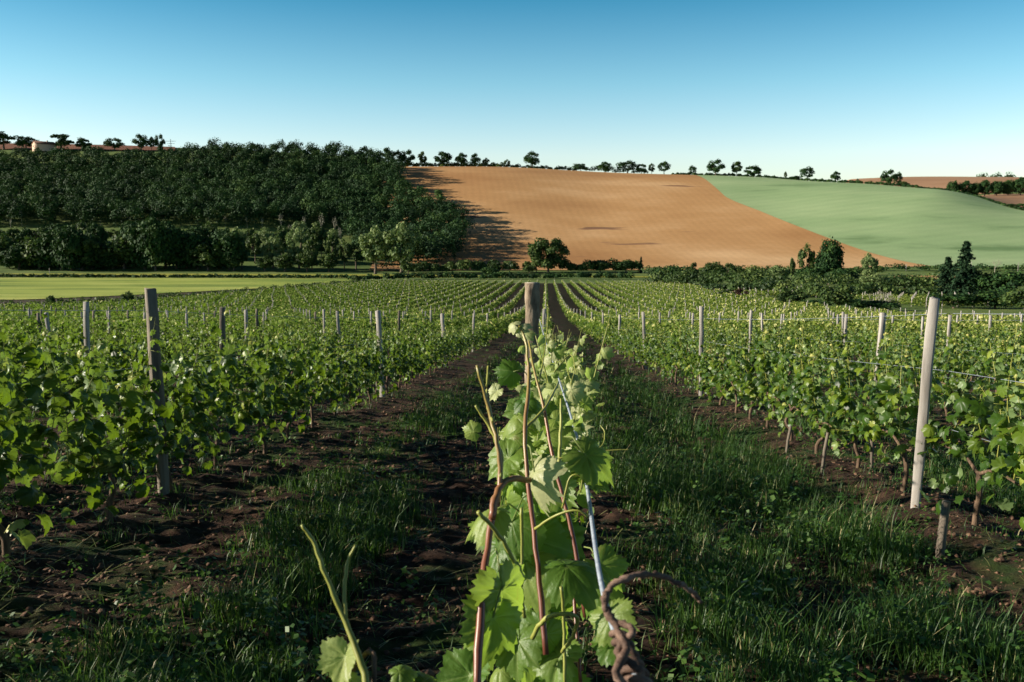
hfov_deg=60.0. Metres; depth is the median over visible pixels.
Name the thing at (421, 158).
tree
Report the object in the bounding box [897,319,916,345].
grapevine
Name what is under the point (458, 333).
grapevine
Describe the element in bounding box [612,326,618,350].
grapevine
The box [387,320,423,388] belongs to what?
grapevine
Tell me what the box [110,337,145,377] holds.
grapevine
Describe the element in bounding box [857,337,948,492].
grapevine
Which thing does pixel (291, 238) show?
scrub tree
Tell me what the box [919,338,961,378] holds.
grapevine
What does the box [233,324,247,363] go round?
grapevine
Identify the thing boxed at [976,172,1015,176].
hedge
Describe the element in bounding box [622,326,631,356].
grapevine
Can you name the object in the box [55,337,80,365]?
grapevine
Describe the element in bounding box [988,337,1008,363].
grapevine
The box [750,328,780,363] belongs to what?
grapevine
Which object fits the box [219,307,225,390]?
vine post
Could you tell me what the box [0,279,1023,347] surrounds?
grapevines
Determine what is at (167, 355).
grapevine
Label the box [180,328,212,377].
grapevine
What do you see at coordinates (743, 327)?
grapevine
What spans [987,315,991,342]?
vine post
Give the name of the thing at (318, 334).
grapevine
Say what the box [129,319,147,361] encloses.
grapevine
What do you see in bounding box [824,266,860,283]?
bush
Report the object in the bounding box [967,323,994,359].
grapevine
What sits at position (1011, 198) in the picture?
field
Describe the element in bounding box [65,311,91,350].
grapevine
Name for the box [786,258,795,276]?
tree
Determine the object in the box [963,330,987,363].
grapevine
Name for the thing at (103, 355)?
grapevine
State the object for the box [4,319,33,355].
grapevine
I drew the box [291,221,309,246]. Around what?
belt tree
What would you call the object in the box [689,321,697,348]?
grapevine
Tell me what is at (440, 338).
grapevine
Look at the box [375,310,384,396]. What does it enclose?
vine post
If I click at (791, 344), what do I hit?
grapevine
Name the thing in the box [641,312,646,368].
vine post
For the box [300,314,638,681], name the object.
grapevine
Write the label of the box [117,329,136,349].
grapevine
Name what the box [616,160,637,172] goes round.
oak tree
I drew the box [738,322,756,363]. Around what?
grapevine
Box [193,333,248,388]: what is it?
grapevine
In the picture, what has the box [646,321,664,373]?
grapevine
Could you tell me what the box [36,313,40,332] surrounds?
vine post
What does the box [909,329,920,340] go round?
grapevine
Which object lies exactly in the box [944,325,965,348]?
grapevine
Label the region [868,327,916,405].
grapevine
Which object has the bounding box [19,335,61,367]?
grapevine
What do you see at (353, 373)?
grapevine
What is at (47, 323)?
vine post
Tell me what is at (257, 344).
grapevine
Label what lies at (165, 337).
grapevine
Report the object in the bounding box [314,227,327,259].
scrub tree
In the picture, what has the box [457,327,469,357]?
grapevine
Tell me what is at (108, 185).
wood
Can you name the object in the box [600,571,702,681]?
dry tendril
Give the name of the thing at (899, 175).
oak tree
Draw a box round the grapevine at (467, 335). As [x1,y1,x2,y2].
[462,317,478,355]
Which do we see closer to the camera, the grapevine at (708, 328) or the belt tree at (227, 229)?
the grapevine at (708, 328)
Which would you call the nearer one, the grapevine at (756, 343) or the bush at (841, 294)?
the grapevine at (756, 343)
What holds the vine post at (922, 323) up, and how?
on the ground at (1008, 570)
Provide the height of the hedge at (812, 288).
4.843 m
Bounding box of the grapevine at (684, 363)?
[674,321,698,391]
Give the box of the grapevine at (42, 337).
[29,330,52,351]
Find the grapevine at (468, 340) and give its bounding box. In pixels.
[455,331,469,356]
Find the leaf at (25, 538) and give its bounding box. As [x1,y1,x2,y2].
[11,529,35,549]
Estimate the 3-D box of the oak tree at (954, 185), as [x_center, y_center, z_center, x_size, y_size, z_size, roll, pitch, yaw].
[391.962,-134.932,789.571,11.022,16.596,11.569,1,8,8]
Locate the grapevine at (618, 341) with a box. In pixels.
[616,329,621,354]
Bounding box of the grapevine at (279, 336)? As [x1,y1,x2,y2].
[272,329,288,354]
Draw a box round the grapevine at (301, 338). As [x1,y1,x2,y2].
[293,320,318,376]
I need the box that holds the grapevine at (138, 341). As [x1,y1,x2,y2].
[134,322,171,376]
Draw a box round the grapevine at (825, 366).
[818,340,837,388]
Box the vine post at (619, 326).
[618,315,620,353]
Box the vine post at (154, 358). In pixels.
[144,288,169,495]
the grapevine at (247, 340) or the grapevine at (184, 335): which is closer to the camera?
the grapevine at (247, 340)
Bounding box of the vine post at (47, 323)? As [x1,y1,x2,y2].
[44,312,50,339]
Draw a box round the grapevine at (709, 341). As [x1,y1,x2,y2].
[704,329,715,355]
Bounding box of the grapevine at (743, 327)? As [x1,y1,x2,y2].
[742,316,756,348]
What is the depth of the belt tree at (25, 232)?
443.62 m
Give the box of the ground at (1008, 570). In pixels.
[0,148,1023,681]
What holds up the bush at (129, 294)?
on the ground at (1008, 570)
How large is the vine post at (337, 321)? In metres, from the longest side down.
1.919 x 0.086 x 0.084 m
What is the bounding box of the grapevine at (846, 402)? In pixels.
[801,341,910,467]
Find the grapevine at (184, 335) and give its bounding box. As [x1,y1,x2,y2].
[180,326,190,344]
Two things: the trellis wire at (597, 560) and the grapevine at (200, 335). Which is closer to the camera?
the trellis wire at (597, 560)
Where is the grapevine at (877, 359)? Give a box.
[853,330,887,400]
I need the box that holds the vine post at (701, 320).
[699,306,703,395]
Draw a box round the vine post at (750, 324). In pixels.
[748,310,752,359]
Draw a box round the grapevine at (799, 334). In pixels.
[794,328,809,355]
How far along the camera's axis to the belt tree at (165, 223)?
425.50 m
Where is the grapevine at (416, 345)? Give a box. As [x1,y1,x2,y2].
[397,330,423,381]
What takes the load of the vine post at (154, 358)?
on the ground at (1008, 570)
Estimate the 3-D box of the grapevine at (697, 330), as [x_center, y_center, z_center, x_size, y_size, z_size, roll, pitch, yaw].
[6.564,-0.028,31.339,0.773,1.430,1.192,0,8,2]
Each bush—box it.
[45,295,55,301]
[120,291,134,299]
[351,275,360,281]
[479,267,499,274]
[522,265,536,272]
[590,260,609,271]
[615,259,638,272]
[647,264,682,280]
[678,270,697,283]
[717,290,735,295]
[734,288,748,298]
[741,270,763,281]
[767,265,791,278]
[775,288,808,303]
[793,265,825,283]
[800,299,831,306]
[818,282,857,307]
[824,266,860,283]
[845,298,869,308]
[859,274,889,285]
[865,300,903,309]
[915,277,936,287]
[927,292,984,307]
[967,269,999,294]
[976,288,1012,308]
[982,268,1023,291]
[997,287,1023,307]
[1015,203,1023,207]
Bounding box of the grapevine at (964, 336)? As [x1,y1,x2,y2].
[956,329,980,344]
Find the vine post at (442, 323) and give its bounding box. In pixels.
[440,313,446,366]
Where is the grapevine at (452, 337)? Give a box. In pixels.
[441,321,465,363]
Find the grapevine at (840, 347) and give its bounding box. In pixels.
[823,327,857,363]
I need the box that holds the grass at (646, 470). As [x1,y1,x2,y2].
[0,332,1023,681]
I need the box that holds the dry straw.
[0,389,1023,681]
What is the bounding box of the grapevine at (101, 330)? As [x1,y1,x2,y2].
[95,322,105,339]
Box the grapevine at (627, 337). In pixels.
[618,332,637,360]
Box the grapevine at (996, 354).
[971,332,1017,391]
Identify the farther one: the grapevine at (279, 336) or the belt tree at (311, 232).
the belt tree at (311, 232)
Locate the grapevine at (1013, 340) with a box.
[1004,328,1023,358]
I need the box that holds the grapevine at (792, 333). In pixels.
[785,325,796,356]
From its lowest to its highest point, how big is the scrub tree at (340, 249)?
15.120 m
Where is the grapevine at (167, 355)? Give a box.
[160,325,187,364]
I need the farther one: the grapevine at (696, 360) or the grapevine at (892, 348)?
the grapevine at (696, 360)
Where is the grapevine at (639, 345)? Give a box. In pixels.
[630,324,643,366]
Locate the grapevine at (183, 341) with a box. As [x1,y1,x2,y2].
[182,324,193,350]
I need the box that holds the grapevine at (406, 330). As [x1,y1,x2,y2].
[400,320,417,340]
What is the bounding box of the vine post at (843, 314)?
[841,312,844,353]
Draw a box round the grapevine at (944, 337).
[936,323,952,358]
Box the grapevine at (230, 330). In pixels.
[217,317,238,340]
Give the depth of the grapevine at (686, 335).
34.42 m
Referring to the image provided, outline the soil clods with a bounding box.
[0,370,1023,681]
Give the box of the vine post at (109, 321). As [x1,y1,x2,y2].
[108,311,109,333]
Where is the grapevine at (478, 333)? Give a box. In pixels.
[471,323,487,350]
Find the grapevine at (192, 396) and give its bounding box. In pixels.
[94,316,235,490]
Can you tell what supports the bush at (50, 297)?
on the ground at (1008, 570)
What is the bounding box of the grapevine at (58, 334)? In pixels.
[42,323,66,349]
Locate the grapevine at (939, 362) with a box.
[902,338,946,405]
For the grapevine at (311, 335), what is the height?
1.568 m
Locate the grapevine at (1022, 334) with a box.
[1019,318,1023,342]
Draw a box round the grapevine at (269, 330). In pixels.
[262,316,277,335]
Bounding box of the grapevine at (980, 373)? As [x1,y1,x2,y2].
[967,339,1023,415]
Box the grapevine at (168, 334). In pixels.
[160,320,174,340]
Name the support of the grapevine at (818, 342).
on the ground at (1008, 570)
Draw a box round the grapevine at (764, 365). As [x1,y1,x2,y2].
[733,312,795,428]
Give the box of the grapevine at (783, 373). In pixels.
[759,321,816,440]
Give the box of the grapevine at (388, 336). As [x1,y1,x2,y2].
[384,322,396,354]
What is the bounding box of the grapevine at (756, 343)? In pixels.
[746,325,764,363]
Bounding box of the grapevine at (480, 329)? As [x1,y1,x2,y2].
[471,317,486,349]
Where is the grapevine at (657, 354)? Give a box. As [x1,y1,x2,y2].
[644,329,671,375]
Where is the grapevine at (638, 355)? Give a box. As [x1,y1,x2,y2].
[629,330,659,368]
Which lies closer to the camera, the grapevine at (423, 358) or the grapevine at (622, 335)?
the grapevine at (423, 358)
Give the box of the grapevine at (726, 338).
[722,324,739,364]
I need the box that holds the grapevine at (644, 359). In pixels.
[631,336,655,371]
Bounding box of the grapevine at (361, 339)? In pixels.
[355,329,367,358]
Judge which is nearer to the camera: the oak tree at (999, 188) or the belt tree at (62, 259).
the belt tree at (62, 259)
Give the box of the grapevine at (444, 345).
[436,325,460,367]
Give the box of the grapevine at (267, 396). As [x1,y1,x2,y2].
[214,322,304,453]
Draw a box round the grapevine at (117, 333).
[101,324,124,341]
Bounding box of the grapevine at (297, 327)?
[278,325,299,350]
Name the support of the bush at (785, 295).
on the ground at (1008, 570)
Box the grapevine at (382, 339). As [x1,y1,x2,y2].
[373,328,394,348]
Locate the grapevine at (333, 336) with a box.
[324,318,340,361]
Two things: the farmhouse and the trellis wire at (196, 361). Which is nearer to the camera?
the trellis wire at (196, 361)
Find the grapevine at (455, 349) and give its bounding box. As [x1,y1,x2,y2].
[451,330,461,360]
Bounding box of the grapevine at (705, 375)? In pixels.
[687,335,733,399]
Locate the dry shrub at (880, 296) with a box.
[866,292,894,301]
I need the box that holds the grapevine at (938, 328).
[936,317,946,344]
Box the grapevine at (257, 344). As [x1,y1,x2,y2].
[241,333,276,378]
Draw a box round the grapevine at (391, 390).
[361,331,393,398]
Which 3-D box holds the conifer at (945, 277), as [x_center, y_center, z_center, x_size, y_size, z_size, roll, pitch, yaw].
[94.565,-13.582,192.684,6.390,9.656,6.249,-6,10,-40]
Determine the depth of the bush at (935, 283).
244.12 m
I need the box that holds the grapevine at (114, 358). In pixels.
[81,306,140,414]
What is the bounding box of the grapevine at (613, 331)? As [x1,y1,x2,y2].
[605,324,616,351]
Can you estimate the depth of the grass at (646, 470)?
4.81 m
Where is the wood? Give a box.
[0,136,475,268]
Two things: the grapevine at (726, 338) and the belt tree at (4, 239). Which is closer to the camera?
the grapevine at (726, 338)
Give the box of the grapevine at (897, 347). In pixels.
[884,334,899,364]
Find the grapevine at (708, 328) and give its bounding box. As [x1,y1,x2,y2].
[695,319,711,357]
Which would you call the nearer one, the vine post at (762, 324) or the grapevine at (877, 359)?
the grapevine at (877, 359)
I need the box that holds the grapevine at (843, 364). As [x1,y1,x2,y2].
[821,342,872,390]
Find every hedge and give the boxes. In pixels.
[0,273,348,277]
[0,279,367,305]
[348,271,541,279]
[404,162,576,170]
[405,161,504,166]
[411,259,536,270]
[543,271,634,278]
[558,258,643,270]
[571,163,648,173]
[641,264,884,273]
[643,267,1023,287]
[672,172,922,187]
[699,279,939,295]
[861,263,1023,270]
[923,187,1023,209]
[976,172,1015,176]
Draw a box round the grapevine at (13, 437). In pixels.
[0,331,102,558]
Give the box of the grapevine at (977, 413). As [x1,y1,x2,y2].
[919,337,1023,525]
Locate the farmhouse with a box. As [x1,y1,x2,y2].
[31,140,55,150]
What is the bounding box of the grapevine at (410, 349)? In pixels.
[387,322,424,385]
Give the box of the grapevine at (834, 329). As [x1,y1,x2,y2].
[831,324,840,343]
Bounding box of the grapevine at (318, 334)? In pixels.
[313,322,321,346]
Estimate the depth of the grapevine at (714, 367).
13.82 m
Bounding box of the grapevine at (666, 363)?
[659,327,686,382]
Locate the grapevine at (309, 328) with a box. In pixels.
[303,317,315,336]
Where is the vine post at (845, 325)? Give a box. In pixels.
[843,314,847,344]
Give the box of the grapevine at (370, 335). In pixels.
[364,328,375,355]
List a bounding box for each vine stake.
[785,426,791,453]
[820,426,830,474]
[870,439,873,470]
[935,500,950,558]
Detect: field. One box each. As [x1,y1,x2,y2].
[0,143,174,150]
[369,166,928,269]
[698,175,1023,266]
[846,176,1018,193]
[978,194,1023,206]
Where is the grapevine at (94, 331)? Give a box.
[90,328,114,347]
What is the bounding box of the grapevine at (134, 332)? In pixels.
[132,321,144,343]
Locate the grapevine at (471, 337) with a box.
[466,323,476,352]
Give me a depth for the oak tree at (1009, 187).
781.65 m
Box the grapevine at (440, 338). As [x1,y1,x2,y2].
[428,321,456,369]
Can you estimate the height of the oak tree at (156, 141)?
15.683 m
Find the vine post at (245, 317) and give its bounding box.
[244,310,248,365]
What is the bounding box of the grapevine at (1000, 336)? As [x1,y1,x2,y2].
[988,326,1007,359]
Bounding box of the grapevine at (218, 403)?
[168,298,283,467]
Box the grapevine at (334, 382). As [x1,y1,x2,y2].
[305,336,361,417]
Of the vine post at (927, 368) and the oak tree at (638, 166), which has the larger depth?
the oak tree at (638, 166)
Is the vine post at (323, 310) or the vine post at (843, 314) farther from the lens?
the vine post at (323, 310)
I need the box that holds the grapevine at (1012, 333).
[1002,319,1021,347]
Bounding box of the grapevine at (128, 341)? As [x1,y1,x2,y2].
[119,334,135,359]
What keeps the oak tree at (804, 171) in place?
on the green field at (929, 227)
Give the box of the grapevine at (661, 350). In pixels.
[655,328,678,379]
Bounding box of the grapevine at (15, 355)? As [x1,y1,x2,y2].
[1,338,21,367]
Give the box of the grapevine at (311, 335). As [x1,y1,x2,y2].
[305,319,324,363]
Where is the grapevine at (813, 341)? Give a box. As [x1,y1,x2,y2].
[807,330,823,360]
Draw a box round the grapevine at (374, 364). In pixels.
[354,323,392,403]
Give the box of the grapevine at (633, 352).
[627,325,640,360]
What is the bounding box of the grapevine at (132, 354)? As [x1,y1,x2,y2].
[116,320,172,395]
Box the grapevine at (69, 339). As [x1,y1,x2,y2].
[57,307,93,380]
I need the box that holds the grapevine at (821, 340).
[815,329,828,359]
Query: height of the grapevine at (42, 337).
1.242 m
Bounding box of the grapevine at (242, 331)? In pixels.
[238,316,249,338]
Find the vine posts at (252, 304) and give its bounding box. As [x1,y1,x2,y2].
[1,279,870,313]
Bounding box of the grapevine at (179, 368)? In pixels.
[161,338,185,403]
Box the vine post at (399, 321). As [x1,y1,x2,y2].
[398,310,399,348]
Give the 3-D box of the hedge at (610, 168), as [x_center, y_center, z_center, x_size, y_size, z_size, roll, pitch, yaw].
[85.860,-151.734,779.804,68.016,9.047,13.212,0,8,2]
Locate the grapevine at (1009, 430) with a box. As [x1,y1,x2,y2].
[972,323,1023,530]
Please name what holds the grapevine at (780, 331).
on the ground at (1008, 570)
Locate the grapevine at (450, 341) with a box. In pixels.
[441,320,457,365]
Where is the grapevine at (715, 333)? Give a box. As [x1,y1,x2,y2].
[707,323,722,359]
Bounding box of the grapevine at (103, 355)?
[90,340,120,378]
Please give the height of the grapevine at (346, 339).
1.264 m
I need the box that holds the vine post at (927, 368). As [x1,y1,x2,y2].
[910,297,939,507]
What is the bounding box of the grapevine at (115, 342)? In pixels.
[93,335,116,362]
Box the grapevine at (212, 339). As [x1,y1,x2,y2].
[186,324,218,360]
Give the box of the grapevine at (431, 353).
[422,335,449,374]
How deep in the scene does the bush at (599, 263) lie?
385.13 m
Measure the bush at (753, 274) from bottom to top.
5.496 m
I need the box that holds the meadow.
[0,277,357,299]
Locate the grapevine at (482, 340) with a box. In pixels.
[479,332,489,348]
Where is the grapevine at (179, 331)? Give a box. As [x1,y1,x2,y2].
[164,318,183,350]
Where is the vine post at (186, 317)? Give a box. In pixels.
[185,313,188,331]
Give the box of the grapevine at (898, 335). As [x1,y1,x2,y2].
[889,331,903,351]
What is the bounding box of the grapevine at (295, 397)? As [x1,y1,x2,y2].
[254,314,336,439]
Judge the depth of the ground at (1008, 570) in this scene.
6.11 m
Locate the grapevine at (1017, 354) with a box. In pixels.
[1004,318,1023,373]
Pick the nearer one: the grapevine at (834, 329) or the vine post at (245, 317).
the vine post at (245, 317)
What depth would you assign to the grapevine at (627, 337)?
28.27 m
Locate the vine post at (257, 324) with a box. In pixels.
[256,309,258,334]
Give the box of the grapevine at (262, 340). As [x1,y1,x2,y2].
[250,321,271,350]
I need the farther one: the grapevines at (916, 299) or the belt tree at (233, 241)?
the belt tree at (233, 241)
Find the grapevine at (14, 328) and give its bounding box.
[7,322,27,345]
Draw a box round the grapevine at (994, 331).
[983,325,1007,355]
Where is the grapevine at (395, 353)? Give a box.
[358,332,402,393]
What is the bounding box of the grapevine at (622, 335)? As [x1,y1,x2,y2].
[615,324,636,357]
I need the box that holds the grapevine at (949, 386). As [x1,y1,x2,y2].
[919,330,984,418]
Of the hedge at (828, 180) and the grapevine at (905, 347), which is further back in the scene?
the hedge at (828, 180)
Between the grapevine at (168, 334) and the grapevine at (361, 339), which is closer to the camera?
the grapevine at (361, 339)
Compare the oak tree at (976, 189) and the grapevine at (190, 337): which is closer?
the grapevine at (190, 337)
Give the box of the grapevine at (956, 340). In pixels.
[947,328,967,351]
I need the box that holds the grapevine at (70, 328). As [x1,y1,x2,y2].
[62,314,77,341]
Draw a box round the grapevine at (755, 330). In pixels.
[752,321,760,344]
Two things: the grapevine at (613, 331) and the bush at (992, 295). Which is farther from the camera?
the bush at (992, 295)
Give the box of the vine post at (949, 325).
[945,315,951,360]
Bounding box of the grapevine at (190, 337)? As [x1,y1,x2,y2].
[177,314,205,368]
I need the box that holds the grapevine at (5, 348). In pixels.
[0,318,43,429]
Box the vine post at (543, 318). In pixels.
[542,309,545,331]
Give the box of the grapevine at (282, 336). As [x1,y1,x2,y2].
[269,324,297,369]
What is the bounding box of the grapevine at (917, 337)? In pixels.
[914,328,940,355]
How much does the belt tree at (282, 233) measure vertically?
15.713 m
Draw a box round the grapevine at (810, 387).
[776,339,850,455]
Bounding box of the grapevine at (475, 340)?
[470,324,479,350]
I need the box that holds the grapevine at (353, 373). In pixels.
[323,335,376,410]
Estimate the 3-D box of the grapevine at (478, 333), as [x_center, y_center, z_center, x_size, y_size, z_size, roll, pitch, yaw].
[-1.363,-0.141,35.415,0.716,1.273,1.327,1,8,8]
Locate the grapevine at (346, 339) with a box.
[335,326,358,364]
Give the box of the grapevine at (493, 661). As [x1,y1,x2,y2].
[487,427,507,681]
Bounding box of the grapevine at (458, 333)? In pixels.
[448,319,466,357]
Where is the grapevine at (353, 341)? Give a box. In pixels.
[341,318,363,354]
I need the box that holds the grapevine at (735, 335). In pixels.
[719,326,743,362]
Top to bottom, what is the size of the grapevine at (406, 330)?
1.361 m
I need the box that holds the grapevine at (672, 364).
[661,327,685,385]
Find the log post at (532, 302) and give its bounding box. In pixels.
[524,282,539,434]
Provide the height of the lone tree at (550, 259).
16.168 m
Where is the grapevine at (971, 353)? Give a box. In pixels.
[946,325,996,388]
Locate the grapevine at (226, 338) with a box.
[210,320,236,350]
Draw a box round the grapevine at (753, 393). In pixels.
[724,327,771,419]
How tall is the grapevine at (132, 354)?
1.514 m
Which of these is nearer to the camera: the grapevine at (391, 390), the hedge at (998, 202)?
the grapevine at (391, 390)
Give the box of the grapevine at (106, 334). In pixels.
[101,329,122,354]
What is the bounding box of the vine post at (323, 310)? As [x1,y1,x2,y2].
[322,309,325,339]
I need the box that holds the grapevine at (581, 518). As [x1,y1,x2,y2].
[570,507,593,525]
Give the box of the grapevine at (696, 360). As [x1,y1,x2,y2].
[684,331,708,393]
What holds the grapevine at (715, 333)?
on the ground at (1008, 570)
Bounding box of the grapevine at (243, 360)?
[235,337,255,389]
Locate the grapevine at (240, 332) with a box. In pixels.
[233,323,244,344]
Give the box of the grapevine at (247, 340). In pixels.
[236,332,261,355]
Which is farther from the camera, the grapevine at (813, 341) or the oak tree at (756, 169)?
the oak tree at (756, 169)
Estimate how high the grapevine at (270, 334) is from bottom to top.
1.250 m
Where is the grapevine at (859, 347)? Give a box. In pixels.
[848,319,875,362]
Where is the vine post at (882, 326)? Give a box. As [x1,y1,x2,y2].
[874,313,885,393]
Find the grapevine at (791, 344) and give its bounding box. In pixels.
[778,327,808,378]
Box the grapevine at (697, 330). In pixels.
[691,322,706,349]
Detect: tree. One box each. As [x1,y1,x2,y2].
[0,131,22,149]
[0,232,11,261]
[0,238,19,267]
[0,242,32,268]
[3,227,22,242]
[13,136,38,147]
[13,235,44,268]
[14,227,41,242]
[15,241,37,268]
[30,237,62,268]
[33,227,53,239]
[37,227,66,269]
[45,223,65,229]
[49,134,74,150]
[52,224,85,270]
[54,233,103,269]
[69,220,88,233]
[73,235,104,268]
[74,137,91,147]
[85,222,108,244]
[98,235,138,268]
[103,137,125,150]
[105,229,117,239]
[111,224,137,267]
[116,220,135,234]
[122,216,161,269]
[130,134,149,149]
[136,216,171,270]
[148,136,154,150]
[150,226,176,268]
[154,134,165,146]
[157,228,191,268]
[160,220,175,229]
[170,232,200,267]
[177,233,209,268]
[183,225,211,237]
[186,240,225,270]
[200,221,217,236]
[205,233,227,268]
[209,229,249,269]
[213,227,229,233]
[225,252,244,270]
[226,226,248,239]
[238,239,249,268]
[243,228,254,249]
[245,232,262,258]
[251,226,278,251]
[254,255,273,271]
[260,235,284,268]
[270,253,296,271]
[274,228,287,253]
[277,225,290,239]
[285,226,310,267]
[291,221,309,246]
[294,250,317,271]
[303,239,318,270]
[306,221,325,259]
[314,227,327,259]
[317,253,338,271]
[323,228,342,249]
[325,233,338,269]
[336,239,351,270]
[343,236,364,269]
[358,225,385,273]
[377,147,395,157]
[381,221,417,272]
[392,149,402,161]
[399,149,415,165]
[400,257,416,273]
[417,151,426,162]
[433,151,451,162]
[454,152,467,163]
[470,153,480,163]
[482,158,489,163]
[523,150,539,167]
[528,237,569,272]
[573,164,584,170]
[595,161,611,171]
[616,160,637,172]
[636,164,646,173]
[648,163,654,173]
[658,161,670,171]
[688,166,696,172]
[689,262,697,273]
[699,261,726,283]
[706,158,725,174]
[725,262,737,276]
[731,161,742,175]
[743,165,761,174]
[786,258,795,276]
[797,242,815,268]
[799,166,814,177]
[813,236,844,284]
[830,171,840,180]
[860,252,878,275]
[879,169,897,182]
[893,171,902,182]
[947,180,958,190]
[959,180,973,193]
[970,181,981,194]
[979,179,992,195]
[988,181,1005,195]
[1003,179,1014,194]
[1012,177,1023,194]
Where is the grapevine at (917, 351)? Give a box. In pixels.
[907,327,939,369]
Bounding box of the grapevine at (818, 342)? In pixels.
[808,333,832,379]
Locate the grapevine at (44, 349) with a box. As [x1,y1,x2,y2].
[14,335,64,373]
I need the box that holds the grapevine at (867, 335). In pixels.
[857,313,888,371]
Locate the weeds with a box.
[0,370,1023,681]
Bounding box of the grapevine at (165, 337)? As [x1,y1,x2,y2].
[159,312,172,350]
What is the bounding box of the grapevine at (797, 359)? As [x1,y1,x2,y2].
[791,339,810,374]
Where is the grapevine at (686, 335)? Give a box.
[682,318,690,350]
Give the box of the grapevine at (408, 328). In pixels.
[401,316,414,340]
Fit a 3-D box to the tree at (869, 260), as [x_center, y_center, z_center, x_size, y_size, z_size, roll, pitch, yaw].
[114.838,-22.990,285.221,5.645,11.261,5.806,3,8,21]
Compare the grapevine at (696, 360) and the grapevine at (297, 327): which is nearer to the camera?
the grapevine at (696, 360)
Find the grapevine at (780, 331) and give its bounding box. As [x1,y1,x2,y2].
[767,318,783,345]
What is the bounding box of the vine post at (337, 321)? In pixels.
[336,311,340,341]
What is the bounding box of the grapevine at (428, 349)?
[418,329,449,372]
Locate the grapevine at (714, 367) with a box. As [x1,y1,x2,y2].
[696,350,745,405]
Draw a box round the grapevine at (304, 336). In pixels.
[291,329,307,348]
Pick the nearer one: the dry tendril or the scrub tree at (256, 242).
the dry tendril
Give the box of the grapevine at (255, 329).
[249,322,260,337]
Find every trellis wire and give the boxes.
[2,332,440,385]
[13,310,485,318]
[23,315,393,317]
[539,319,635,674]
[607,313,1023,319]
[630,330,1023,382]
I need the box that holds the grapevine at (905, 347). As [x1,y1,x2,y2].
[890,328,922,376]
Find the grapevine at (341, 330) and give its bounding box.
[336,316,348,340]
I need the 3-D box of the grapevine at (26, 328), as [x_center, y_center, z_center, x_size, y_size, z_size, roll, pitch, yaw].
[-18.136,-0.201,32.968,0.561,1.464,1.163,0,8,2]
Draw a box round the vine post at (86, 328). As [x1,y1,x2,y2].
[83,301,89,376]
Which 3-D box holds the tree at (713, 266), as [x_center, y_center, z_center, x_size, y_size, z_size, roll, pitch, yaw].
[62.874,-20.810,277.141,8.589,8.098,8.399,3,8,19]
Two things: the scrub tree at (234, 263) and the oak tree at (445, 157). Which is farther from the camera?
the oak tree at (445, 157)
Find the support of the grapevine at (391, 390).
on the ground at (1008, 570)
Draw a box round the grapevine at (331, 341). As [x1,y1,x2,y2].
[317,330,346,365]
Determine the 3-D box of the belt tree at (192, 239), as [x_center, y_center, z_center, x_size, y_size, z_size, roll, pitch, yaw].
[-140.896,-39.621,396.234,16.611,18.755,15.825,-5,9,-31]
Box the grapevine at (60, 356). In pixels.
[15,311,108,431]
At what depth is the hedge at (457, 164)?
782.68 m
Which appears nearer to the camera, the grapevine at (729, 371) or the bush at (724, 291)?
the grapevine at (729, 371)
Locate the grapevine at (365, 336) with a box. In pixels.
[358,324,375,349]
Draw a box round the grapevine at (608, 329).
[600,318,616,346]
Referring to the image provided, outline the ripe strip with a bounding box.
[1,273,501,277]
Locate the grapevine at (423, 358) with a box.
[411,335,430,377]
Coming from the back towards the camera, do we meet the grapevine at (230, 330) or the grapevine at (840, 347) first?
the grapevine at (230, 330)
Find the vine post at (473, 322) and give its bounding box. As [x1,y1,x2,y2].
[472,313,474,351]
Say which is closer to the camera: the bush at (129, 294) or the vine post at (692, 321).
the vine post at (692, 321)
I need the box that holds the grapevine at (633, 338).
[628,317,642,362]
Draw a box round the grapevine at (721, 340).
[714,317,730,362]
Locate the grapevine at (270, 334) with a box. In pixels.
[261,327,280,356]
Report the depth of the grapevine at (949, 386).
11.79 m
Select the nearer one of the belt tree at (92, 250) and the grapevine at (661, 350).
the grapevine at (661, 350)
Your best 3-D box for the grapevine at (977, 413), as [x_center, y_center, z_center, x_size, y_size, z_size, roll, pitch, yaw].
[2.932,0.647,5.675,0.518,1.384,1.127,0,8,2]
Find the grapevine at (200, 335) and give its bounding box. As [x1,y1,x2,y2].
[187,325,211,349]
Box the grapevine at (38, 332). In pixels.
[30,324,46,341]
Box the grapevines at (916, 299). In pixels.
[732,286,1022,308]
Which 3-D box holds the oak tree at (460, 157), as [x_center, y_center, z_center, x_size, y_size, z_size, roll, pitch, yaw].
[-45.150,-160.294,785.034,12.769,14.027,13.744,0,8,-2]
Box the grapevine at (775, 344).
[767,330,797,374]
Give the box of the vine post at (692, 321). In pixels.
[691,313,693,351]
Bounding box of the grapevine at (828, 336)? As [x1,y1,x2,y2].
[812,324,842,360]
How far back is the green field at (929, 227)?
553.17 m
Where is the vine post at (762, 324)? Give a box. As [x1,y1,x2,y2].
[761,313,763,338]
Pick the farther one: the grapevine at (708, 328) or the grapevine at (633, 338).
the grapevine at (708, 328)
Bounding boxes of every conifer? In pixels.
[637,257,643,272]
[932,256,954,293]
[944,241,983,294]
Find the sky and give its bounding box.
[0,0,1023,181]
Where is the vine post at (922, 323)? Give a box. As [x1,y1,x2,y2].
[920,316,924,338]
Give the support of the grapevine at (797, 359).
on the ground at (1008, 570)
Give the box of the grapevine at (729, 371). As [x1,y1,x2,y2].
[718,328,751,412]
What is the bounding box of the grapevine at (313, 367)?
[292,329,344,427]
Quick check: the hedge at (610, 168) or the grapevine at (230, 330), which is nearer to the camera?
the grapevine at (230, 330)
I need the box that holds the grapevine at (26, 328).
[17,319,37,339]
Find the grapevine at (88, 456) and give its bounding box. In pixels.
[14,313,190,525]
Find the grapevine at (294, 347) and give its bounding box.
[284,336,309,375]
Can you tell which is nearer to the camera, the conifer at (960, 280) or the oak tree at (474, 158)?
the conifer at (960, 280)

